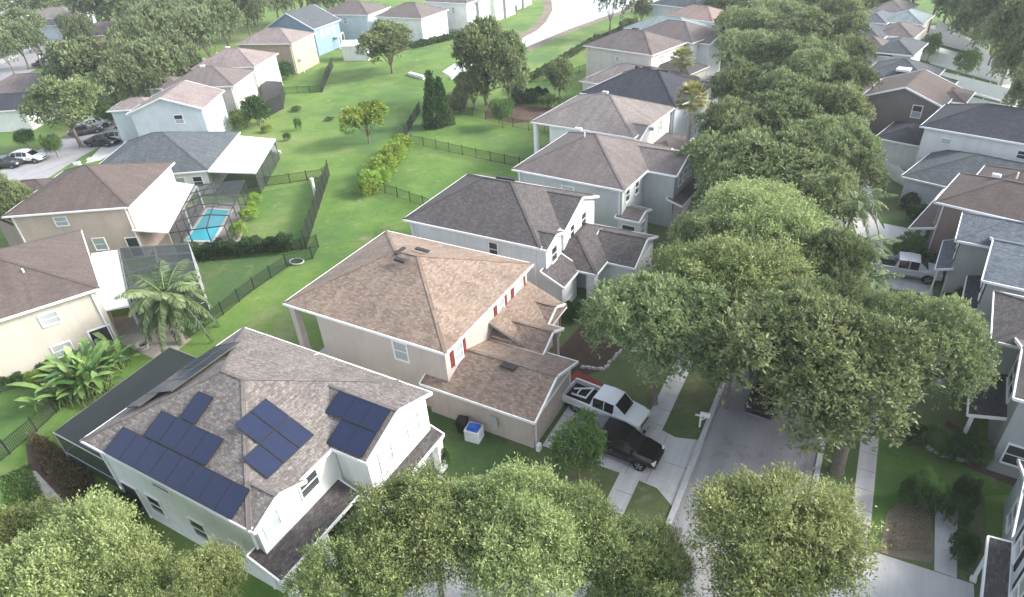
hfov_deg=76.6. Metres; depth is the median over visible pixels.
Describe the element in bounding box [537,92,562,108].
shrub
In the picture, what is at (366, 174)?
shrub
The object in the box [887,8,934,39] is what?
pale teal house
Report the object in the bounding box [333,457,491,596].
oak tree
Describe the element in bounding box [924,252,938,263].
shrub
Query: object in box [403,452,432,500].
garage door
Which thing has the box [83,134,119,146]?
parked car
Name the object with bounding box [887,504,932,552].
groundcover
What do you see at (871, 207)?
queen palm
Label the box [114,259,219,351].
queen palm
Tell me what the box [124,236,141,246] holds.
window
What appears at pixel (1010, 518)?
window
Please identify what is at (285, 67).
round bush
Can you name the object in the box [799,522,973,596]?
driveway
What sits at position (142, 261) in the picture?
screen enclosure
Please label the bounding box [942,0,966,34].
woodland tree
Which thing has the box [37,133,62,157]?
tree
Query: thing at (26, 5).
roadside tree
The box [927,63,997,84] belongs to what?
back lawn
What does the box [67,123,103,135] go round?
parked car
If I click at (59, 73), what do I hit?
woodland tree
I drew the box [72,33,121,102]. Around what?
woodland tree
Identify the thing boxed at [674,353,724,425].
lawn
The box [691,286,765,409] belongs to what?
oak tree
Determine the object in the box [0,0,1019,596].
ground
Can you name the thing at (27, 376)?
shrub
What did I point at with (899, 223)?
lawn
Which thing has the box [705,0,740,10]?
street oak
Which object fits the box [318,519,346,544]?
shrub
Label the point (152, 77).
woodland tree
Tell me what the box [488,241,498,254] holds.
window
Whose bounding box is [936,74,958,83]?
navy roof house
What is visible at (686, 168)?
window
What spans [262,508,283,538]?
window
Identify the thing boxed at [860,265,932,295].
driveway
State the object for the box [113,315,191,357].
patio
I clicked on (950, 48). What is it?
back lawn
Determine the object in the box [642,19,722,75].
mauve roof house
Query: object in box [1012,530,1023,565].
window
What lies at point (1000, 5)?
woodland tree
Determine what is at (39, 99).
shade tree
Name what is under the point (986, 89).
vinyl fence
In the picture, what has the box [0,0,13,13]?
roadside tree
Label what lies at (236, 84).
white hip house
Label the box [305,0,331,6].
woodland tree
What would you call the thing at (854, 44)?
street oak
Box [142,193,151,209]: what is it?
window
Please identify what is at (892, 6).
pale roof house
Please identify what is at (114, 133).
parked car
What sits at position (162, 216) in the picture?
patio cover
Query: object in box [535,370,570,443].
garage door
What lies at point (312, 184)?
white post
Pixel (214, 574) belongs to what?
oak tree
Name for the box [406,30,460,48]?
scrub line
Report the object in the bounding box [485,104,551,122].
bare ground
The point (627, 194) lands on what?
window
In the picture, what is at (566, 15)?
lake
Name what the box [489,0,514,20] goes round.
white row house
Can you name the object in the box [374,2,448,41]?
grey walled house
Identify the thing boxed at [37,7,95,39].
distant left house
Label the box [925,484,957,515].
shrub
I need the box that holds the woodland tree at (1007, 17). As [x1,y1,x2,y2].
[981,0,1023,85]
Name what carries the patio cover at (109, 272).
on the ground at (350, 220)
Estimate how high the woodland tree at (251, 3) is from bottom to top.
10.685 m
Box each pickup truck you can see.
[562,378,649,430]
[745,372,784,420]
[871,251,942,284]
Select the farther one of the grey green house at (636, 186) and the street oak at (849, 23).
the street oak at (849, 23)
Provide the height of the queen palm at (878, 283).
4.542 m
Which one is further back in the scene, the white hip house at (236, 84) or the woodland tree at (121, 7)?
the woodland tree at (121, 7)
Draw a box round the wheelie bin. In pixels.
[454,415,468,433]
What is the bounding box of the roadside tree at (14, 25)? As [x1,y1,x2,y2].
[0,17,34,69]
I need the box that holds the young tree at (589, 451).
[547,407,609,478]
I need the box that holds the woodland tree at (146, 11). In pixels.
[120,0,164,29]
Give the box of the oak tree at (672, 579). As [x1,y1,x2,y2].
[593,513,700,596]
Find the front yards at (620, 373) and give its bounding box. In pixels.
[299,58,738,596]
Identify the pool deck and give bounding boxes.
[158,202,246,248]
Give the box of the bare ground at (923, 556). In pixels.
[879,499,933,562]
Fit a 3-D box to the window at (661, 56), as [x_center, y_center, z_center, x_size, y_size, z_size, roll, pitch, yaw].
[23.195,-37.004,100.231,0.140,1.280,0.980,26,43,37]
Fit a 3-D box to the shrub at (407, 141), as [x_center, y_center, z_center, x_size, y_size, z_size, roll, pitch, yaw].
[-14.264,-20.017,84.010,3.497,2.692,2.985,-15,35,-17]
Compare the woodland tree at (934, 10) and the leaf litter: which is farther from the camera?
the woodland tree at (934, 10)
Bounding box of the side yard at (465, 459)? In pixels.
[433,439,585,540]
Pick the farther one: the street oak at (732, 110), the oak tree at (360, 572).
the street oak at (732, 110)
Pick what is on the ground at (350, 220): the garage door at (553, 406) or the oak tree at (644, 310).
the oak tree at (644, 310)
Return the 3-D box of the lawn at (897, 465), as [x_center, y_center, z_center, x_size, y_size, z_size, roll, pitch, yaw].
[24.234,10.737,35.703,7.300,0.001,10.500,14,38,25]
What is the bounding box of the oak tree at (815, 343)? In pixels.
[688,286,962,476]
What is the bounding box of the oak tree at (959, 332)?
[876,290,1001,426]
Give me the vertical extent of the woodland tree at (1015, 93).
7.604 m
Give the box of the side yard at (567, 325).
[561,313,579,334]
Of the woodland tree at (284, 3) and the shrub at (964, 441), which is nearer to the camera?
the shrub at (964, 441)
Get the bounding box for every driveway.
[86,140,123,162]
[343,475,564,596]
[542,406,704,509]
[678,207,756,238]
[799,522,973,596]
[853,217,909,244]
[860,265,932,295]
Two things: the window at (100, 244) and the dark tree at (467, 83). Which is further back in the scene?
the dark tree at (467, 83)
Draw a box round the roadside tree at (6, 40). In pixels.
[0,29,21,73]
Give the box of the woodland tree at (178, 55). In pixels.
[158,40,190,76]
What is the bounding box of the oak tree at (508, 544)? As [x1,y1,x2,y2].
[445,452,603,596]
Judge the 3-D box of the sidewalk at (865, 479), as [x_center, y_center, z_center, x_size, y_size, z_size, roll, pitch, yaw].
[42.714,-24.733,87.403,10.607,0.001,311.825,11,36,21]
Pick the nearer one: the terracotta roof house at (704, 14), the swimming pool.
the swimming pool
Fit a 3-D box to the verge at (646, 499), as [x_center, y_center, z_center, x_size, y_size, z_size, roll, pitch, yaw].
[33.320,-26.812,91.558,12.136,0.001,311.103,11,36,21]
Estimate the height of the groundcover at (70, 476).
1.083 m
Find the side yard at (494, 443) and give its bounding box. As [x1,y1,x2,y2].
[427,409,532,460]
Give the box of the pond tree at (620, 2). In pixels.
[592,0,633,34]
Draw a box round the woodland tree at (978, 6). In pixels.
[961,0,1001,54]
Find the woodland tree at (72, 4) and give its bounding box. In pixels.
[58,0,107,21]
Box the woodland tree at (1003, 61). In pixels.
[986,38,1023,104]
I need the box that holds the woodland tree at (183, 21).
[146,8,208,43]
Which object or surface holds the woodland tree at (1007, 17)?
on the back yards at (949, 52)
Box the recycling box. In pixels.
[463,421,483,443]
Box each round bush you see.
[228,108,250,129]
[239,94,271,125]
[278,60,294,79]
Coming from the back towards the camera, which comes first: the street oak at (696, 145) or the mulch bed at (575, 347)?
the street oak at (696, 145)
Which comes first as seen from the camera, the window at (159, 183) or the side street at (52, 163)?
the window at (159, 183)
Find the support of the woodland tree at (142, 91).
on the ground at (350, 220)
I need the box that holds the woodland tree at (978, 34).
[965,11,1003,65]
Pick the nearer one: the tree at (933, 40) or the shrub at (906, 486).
the shrub at (906, 486)
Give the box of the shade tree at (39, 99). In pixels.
[16,73,109,147]
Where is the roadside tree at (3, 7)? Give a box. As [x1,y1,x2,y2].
[0,0,8,15]
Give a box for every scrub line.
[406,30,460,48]
[510,34,599,88]
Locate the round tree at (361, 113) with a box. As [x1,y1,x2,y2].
[337,98,389,143]
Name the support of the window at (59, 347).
in the beige house at (51, 303)
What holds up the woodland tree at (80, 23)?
on the ground at (350, 220)
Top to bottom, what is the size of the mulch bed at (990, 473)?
0.001 m
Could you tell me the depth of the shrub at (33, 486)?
40.04 m
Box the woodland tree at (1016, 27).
[997,12,1023,81]
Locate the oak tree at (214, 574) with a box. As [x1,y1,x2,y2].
[149,534,251,596]
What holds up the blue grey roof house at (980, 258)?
on the front yards at (944, 413)
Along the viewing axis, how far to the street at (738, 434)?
39.00 m
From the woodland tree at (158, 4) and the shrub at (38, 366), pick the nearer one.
the shrub at (38, 366)
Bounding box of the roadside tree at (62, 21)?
[54,13,71,33]
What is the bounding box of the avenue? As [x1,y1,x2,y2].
[0,38,62,80]
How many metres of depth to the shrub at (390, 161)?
77.42 m
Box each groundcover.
[26,431,97,501]
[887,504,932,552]
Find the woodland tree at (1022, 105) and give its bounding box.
[1018,97,1023,107]
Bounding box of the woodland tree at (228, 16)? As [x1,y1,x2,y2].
[201,0,245,45]
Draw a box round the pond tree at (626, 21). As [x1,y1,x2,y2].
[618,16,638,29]
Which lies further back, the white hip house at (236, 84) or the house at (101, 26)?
the house at (101, 26)
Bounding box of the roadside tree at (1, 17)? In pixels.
[0,12,18,54]
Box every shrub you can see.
[0,376,11,391]
[0,464,51,520]
[0,493,31,517]
[7,371,23,383]
[22,369,41,382]
[35,362,45,373]
[84,488,132,534]
[119,489,140,519]
[227,220,247,237]
[238,206,258,221]
[246,201,257,214]
[247,192,262,201]
[260,124,272,131]
[282,133,291,140]
[290,105,301,111]
[293,117,301,128]
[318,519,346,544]
[324,116,333,120]
[341,502,357,531]
[356,178,378,196]
[357,168,383,191]
[363,158,388,174]
[369,152,398,174]
[371,164,392,183]
[375,144,403,162]
[386,140,407,158]
[390,133,414,149]
[441,444,451,466]
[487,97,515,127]
[510,91,530,102]
[523,90,543,102]
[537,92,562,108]
[560,300,581,323]
[573,298,586,315]
[891,229,928,255]
[897,246,932,261]
[897,476,926,508]
[899,191,920,206]
[905,202,927,220]
[905,420,930,448]
[905,465,945,507]
[918,421,956,457]
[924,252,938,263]
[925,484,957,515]
[940,428,978,468]
[940,496,975,527]
[947,526,982,566]
[950,286,963,297]
[951,471,983,510]
[965,436,995,468]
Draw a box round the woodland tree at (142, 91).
[135,73,148,96]
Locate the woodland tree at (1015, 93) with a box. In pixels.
[1001,73,1023,106]
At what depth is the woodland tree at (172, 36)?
112.30 m
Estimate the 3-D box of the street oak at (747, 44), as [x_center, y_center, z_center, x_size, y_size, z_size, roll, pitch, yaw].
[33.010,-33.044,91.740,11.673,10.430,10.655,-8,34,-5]
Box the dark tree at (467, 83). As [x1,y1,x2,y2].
[451,68,497,109]
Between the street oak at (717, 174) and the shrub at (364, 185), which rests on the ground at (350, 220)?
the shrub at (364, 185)
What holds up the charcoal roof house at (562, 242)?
on the front yards at (620, 373)
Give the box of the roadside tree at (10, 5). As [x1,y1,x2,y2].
[5,1,17,12]
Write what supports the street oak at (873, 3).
on the front yards at (944, 413)
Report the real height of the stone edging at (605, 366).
0.189 m
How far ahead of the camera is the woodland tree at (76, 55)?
103.61 m
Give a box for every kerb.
[666,70,767,530]
[791,216,847,596]
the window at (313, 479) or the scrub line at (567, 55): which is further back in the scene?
the scrub line at (567, 55)
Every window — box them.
[37,310,62,327]
[50,340,74,358]
[52,216,69,226]
[90,237,109,250]
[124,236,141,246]
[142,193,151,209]
[143,492,167,518]
[149,480,171,496]
[156,178,165,194]
[173,114,184,123]
[175,177,186,183]
[187,516,210,542]
[191,176,203,184]
[207,107,211,116]
[227,539,250,565]
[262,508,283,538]
[298,467,320,500]
[342,17,347,23]
[377,440,394,473]
[391,339,409,363]
[405,409,421,440]
[453,341,463,364]
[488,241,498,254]
[497,297,504,313]
[514,277,522,295]
[551,243,557,264]
[561,185,573,190]
[565,280,572,301]
[570,222,574,237]
[581,210,585,226]
[621,223,635,231]
[625,189,629,203]
[634,180,639,195]
[640,219,645,232]
[658,118,662,132]
[660,54,663,63]
[678,170,682,187]
[682,108,686,117]
[682,166,687,182]
[687,161,691,177]
[910,104,923,118]
[940,138,951,144]
[977,283,985,301]
[999,442,1023,468]
[1005,497,1018,533]
[1006,354,1018,404]
[1009,573,1023,596]
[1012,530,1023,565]
[1015,150,1023,159]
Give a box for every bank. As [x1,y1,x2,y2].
[517,0,552,40]
[526,9,633,50]
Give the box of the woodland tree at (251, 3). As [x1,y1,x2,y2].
[237,0,269,30]
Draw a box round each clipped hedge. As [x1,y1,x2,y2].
[179,231,295,261]
[513,85,548,98]
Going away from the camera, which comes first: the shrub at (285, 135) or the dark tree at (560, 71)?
the shrub at (285, 135)
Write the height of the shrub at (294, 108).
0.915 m
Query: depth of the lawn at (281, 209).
71.95 m
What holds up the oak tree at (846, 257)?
on the ground at (350, 220)
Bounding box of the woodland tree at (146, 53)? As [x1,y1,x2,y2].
[122,35,175,75]
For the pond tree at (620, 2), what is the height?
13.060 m
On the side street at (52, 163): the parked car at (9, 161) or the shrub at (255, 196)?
the parked car at (9, 161)
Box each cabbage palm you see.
[670,45,695,72]
[674,79,709,150]
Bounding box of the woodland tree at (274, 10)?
[263,2,287,17]
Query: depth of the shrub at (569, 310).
50.57 m
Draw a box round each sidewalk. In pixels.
[562,61,744,596]
[852,157,886,548]
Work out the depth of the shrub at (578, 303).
51.22 m
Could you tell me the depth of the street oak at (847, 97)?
67.93 m
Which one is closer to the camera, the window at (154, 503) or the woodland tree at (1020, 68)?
the window at (154, 503)
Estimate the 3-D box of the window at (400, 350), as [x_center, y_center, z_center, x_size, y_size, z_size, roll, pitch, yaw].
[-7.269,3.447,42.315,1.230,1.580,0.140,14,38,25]
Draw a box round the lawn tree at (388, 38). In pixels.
[354,18,414,72]
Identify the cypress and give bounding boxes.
[420,69,446,129]
[430,76,455,127]
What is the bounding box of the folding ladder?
[571,387,594,398]
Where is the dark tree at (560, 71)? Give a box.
[544,56,575,95]
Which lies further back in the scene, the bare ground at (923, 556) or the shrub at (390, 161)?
the shrub at (390, 161)
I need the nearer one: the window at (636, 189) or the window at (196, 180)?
the window at (636, 189)
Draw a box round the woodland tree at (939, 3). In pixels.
[930,0,961,27]
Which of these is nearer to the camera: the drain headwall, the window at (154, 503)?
the window at (154, 503)
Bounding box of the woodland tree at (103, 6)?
[95,0,125,20]
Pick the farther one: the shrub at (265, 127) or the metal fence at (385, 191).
the shrub at (265, 127)
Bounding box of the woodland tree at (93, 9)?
[75,0,112,21]
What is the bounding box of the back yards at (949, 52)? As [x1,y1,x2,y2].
[926,25,1016,106]
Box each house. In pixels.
[0,73,78,131]
[0,158,177,258]
[0,229,121,389]
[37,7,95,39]
[80,327,447,596]
[88,21,116,43]
[106,80,231,142]
[145,65,258,116]
[189,46,282,98]
[235,27,318,73]
[264,4,341,55]
[282,230,578,451]
[327,0,390,40]
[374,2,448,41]
[402,173,658,302]
[423,0,489,31]
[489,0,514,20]
[511,127,700,233]
[515,0,531,9]
[530,90,693,153]
[579,63,709,90]
[579,65,712,136]
[583,28,709,78]
[623,14,715,29]
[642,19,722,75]
[650,0,714,16]
[663,4,724,43]
[836,69,975,134]
[856,35,892,66]
[857,22,886,38]
[861,9,894,25]
[868,58,945,83]
[870,0,919,12]
[876,36,928,60]
[876,103,1023,169]
[882,21,925,39]
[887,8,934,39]
[899,150,1023,205]
[908,165,1023,254]
[928,211,1023,324]
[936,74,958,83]
[960,290,1023,478]
[969,458,1023,596]
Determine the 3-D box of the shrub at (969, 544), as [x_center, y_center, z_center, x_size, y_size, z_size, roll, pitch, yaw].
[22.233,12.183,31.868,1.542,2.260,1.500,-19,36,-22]
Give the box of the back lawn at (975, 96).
[973,95,1006,104]
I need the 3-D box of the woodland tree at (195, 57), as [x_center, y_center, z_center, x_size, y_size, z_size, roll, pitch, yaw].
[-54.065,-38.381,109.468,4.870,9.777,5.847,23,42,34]
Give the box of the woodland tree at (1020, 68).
[1016,53,1023,102]
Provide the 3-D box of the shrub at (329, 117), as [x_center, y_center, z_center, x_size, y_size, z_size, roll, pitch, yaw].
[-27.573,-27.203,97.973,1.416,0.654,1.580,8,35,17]
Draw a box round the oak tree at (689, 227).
[667,210,743,249]
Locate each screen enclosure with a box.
[53,347,196,488]
[119,243,209,331]
[169,180,248,248]
[261,81,284,115]
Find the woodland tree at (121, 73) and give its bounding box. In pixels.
[94,52,144,97]
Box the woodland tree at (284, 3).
[267,0,297,13]
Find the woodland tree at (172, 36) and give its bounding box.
[139,19,187,75]
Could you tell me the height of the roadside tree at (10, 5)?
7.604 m
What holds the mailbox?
on the verge at (646, 499)
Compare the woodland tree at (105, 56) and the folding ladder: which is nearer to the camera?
the folding ladder
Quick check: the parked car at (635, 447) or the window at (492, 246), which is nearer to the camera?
the parked car at (635, 447)
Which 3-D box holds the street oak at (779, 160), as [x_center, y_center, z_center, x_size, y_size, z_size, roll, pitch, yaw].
[22.849,-9.511,57.541,14.880,10.058,11.977,11,36,21]
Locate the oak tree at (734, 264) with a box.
[637,228,822,306]
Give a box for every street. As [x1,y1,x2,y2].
[0,114,116,186]
[661,64,844,596]
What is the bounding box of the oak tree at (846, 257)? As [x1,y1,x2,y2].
[769,222,878,303]
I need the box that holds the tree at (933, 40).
[920,32,942,62]
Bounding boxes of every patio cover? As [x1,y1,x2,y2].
[91,250,140,330]
[132,182,193,243]
[208,136,279,193]
[333,32,344,48]
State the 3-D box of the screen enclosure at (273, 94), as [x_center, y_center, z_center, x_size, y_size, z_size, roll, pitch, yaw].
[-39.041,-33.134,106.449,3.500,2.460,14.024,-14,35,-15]
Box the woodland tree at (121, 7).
[114,0,154,22]
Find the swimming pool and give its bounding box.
[184,211,231,242]
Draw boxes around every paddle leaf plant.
[7,336,134,403]
[13,359,107,418]
[72,332,139,378]
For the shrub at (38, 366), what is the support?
on the ground at (350, 220)
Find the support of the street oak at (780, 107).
on the verge at (646, 499)
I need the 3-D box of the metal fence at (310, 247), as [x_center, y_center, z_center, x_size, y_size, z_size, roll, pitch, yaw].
[-19.907,-4.575,62.179,1.816,1.440,4.210,6,35,15]
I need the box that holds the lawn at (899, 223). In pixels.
[864,214,914,255]
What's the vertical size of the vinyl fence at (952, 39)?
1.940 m
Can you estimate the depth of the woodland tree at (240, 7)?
149.16 m
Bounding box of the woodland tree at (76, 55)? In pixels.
[37,36,99,108]
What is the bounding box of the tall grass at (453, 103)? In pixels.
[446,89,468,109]
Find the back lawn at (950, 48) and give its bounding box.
[937,44,961,52]
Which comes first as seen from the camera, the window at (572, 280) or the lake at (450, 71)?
the window at (572, 280)
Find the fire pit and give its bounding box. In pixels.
[135,339,151,350]
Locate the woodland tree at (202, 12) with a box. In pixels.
[178,3,223,56]
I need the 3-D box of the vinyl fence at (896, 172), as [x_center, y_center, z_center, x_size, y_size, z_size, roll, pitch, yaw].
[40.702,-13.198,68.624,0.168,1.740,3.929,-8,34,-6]
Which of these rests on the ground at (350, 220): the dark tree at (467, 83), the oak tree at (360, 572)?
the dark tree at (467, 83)
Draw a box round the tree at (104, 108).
[93,101,117,126]
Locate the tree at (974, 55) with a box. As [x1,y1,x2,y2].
[951,47,983,76]
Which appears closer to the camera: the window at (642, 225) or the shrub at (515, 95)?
the window at (642, 225)
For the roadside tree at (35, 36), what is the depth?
136.89 m
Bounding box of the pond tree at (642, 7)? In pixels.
[624,0,652,20]
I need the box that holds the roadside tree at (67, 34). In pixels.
[62,28,77,40]
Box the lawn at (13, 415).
[0,375,67,459]
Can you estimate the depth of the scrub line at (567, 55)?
119.77 m
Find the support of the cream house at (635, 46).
on the ground at (350, 220)
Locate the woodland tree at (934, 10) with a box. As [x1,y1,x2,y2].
[916,0,936,32]
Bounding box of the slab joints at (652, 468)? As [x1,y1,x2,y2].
[563,415,685,480]
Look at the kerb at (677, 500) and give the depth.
38.66 m
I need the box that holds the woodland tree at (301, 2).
[291,0,309,9]
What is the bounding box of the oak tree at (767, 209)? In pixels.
[666,170,845,263]
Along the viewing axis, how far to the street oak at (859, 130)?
62.95 m
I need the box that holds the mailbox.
[695,411,710,426]
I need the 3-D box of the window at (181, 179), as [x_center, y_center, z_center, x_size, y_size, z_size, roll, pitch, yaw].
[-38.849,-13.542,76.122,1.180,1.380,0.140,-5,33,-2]
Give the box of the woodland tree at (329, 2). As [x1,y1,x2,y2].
[322,0,345,9]
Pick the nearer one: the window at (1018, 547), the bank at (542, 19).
the window at (1018, 547)
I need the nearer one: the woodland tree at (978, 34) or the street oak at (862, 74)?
the street oak at (862, 74)
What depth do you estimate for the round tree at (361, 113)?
85.23 m
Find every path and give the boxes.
[0,41,49,63]
[27,471,77,549]
[934,503,957,577]
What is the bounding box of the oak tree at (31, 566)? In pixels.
[0,483,159,596]
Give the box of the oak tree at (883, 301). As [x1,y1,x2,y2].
[852,285,929,316]
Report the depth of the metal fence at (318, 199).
70.22 m
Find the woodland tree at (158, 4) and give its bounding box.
[151,0,189,9]
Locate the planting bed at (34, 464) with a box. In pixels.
[26,444,131,537]
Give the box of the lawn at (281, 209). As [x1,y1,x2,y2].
[241,181,320,252]
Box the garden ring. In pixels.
[289,258,303,264]
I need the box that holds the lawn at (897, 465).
[872,417,1013,537]
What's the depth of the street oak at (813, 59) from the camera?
76.48 m
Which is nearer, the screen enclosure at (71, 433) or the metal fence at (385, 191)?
the screen enclosure at (71, 433)
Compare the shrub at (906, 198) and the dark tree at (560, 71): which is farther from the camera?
the dark tree at (560, 71)
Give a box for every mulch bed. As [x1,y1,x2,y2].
[559,324,620,379]
[571,370,603,386]
[936,420,1016,485]
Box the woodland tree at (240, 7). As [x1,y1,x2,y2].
[229,0,264,35]
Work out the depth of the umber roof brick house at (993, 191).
52.59 m
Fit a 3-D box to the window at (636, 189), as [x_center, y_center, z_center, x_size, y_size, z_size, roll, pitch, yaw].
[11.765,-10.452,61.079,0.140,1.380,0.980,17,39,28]
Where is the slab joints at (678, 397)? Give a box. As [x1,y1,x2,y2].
[616,289,889,531]
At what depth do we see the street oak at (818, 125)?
62.41 m
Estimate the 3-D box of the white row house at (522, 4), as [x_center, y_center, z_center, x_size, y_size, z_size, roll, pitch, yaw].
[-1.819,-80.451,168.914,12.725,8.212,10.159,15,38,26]
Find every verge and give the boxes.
[586,71,763,596]
[816,185,872,533]
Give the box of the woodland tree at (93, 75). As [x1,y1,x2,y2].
[84,65,130,102]
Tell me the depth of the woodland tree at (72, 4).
159.52 m
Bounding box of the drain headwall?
[408,72,424,79]
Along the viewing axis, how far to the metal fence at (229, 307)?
56.15 m
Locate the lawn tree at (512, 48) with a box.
[492,27,531,102]
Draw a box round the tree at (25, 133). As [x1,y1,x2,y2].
[11,128,36,148]
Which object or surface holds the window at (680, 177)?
in the grey green house at (636, 186)
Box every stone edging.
[580,349,622,370]
[918,443,984,461]
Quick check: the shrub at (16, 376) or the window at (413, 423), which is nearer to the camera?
the window at (413, 423)
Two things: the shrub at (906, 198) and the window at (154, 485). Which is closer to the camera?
the window at (154, 485)
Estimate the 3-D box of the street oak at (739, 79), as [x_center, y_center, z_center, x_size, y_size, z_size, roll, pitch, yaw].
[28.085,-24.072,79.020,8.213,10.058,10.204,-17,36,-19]
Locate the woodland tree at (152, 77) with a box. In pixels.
[140,66,167,95]
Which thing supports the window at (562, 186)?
in the grey green house at (636, 186)
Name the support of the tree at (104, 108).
on the ground at (350, 220)
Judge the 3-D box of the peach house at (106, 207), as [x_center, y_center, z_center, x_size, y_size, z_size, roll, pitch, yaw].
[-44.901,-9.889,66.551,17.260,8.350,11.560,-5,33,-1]
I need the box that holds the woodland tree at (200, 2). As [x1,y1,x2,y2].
[192,0,228,47]
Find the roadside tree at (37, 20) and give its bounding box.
[0,5,48,51]
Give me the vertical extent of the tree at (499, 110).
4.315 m
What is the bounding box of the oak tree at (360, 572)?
[279,496,436,596]
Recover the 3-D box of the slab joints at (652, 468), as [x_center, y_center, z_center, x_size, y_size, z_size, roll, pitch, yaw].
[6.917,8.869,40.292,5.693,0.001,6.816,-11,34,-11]
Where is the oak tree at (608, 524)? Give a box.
[541,474,681,596]
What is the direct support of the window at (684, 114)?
in the black roof house at (649, 84)
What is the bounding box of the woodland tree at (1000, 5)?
[987,0,1019,16]
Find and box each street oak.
[674,127,768,177]
[690,128,863,239]
[690,151,746,209]
[691,94,779,139]
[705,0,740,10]
[708,4,784,63]
[708,56,774,108]
[710,27,782,69]
[710,114,771,141]
[712,0,757,26]
[738,87,825,130]
[743,0,808,32]
[746,64,821,98]
[749,28,825,74]
[756,0,828,7]
[773,5,838,41]
[774,112,863,158]
[776,38,849,82]
[778,123,834,162]
[788,154,869,227]
[807,78,876,124]
[809,54,883,113]
[812,0,872,24]
[822,11,871,40]
[825,111,888,162]
[827,144,891,216]
[828,33,878,63]
[861,0,880,9]
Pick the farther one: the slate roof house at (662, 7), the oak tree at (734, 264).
the slate roof house at (662, 7)
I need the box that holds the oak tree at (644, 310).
[573,270,731,405]
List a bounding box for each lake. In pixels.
[442,62,471,75]
[520,0,657,46]
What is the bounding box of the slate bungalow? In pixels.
[99,131,240,184]
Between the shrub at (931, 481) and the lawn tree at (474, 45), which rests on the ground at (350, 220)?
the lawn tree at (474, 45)
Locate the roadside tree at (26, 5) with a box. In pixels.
[14,0,45,10]
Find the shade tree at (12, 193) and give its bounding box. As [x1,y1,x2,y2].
[0,171,34,225]
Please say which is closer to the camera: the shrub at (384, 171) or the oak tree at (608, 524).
the oak tree at (608, 524)
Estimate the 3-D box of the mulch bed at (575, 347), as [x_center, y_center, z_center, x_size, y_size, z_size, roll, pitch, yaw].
[5.472,4.073,47.699,4.200,0.001,6.500,14,38,25]
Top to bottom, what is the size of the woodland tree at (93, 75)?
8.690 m
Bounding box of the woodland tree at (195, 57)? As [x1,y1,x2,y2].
[175,41,202,76]
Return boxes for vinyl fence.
[885,159,905,185]
[921,50,1012,84]
[929,28,989,52]
[935,19,1008,70]
[941,72,1020,104]
[967,97,1012,106]
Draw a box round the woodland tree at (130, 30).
[102,14,149,44]
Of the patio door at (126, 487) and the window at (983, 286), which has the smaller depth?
the patio door at (126, 487)
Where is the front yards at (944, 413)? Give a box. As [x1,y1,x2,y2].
[831,13,987,596]
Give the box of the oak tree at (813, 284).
[756,273,841,378]
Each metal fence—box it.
[0,387,72,460]
[181,255,286,339]
[194,237,302,257]
[262,167,323,185]
[283,234,318,265]
[284,84,322,93]
[301,160,329,247]
[320,57,332,90]
[357,172,429,204]
[404,100,420,134]
[410,134,525,165]
[429,105,549,133]
[511,27,620,92]
[514,64,585,82]
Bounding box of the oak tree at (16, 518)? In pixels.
[0,492,72,584]
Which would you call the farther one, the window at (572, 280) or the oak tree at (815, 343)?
the window at (572, 280)
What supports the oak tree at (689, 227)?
on the front yards at (620, 373)
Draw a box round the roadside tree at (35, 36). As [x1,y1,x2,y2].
[15,22,48,67]
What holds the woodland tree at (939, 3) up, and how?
on the back yards at (949, 52)
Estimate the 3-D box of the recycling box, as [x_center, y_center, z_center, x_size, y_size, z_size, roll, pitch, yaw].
[-2.402,8.444,40.968,1.000,1.060,0.860,11,36,21]
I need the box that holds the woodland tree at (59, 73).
[39,58,77,110]
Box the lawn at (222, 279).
[182,256,299,332]
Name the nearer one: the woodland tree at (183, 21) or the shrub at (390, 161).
the shrub at (390, 161)
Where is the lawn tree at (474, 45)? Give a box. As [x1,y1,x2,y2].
[450,13,512,104]
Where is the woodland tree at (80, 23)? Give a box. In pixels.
[68,11,99,40]
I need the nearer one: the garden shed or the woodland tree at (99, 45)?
the woodland tree at (99, 45)
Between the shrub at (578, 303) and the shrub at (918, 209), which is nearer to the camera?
the shrub at (578, 303)
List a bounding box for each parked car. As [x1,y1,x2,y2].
[0,155,25,168]
[9,148,48,163]
[31,59,49,67]
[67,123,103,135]
[76,117,110,126]
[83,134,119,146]
[102,128,121,139]
[581,414,664,470]
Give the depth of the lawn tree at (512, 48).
93.30 m
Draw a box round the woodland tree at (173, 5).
[163,0,206,43]
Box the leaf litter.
[673,387,725,520]
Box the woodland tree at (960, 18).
[946,0,991,40]
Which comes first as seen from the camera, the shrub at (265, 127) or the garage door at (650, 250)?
the garage door at (650, 250)
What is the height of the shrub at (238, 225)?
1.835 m
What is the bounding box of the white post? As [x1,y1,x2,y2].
[310,178,315,194]
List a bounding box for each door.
[118,479,151,517]
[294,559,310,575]
[351,48,358,60]
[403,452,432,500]
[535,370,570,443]
[633,243,652,273]
[673,199,690,222]
[940,271,949,297]
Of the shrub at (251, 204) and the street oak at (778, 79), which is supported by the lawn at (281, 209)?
the shrub at (251, 204)
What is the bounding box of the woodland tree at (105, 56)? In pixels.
[95,36,140,96]
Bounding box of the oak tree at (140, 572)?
[76,521,179,596]
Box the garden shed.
[340,40,370,60]
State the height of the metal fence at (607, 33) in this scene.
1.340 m
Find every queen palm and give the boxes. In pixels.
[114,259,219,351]
[131,269,188,334]
[824,187,898,239]
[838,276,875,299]
[843,227,902,300]
[851,267,904,299]
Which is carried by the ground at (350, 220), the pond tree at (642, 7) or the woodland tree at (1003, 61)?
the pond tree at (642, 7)
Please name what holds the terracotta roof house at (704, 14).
on the front yards at (620, 373)
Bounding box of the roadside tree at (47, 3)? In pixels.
[34,0,62,9]
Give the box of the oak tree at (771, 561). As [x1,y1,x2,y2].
[668,454,892,596]

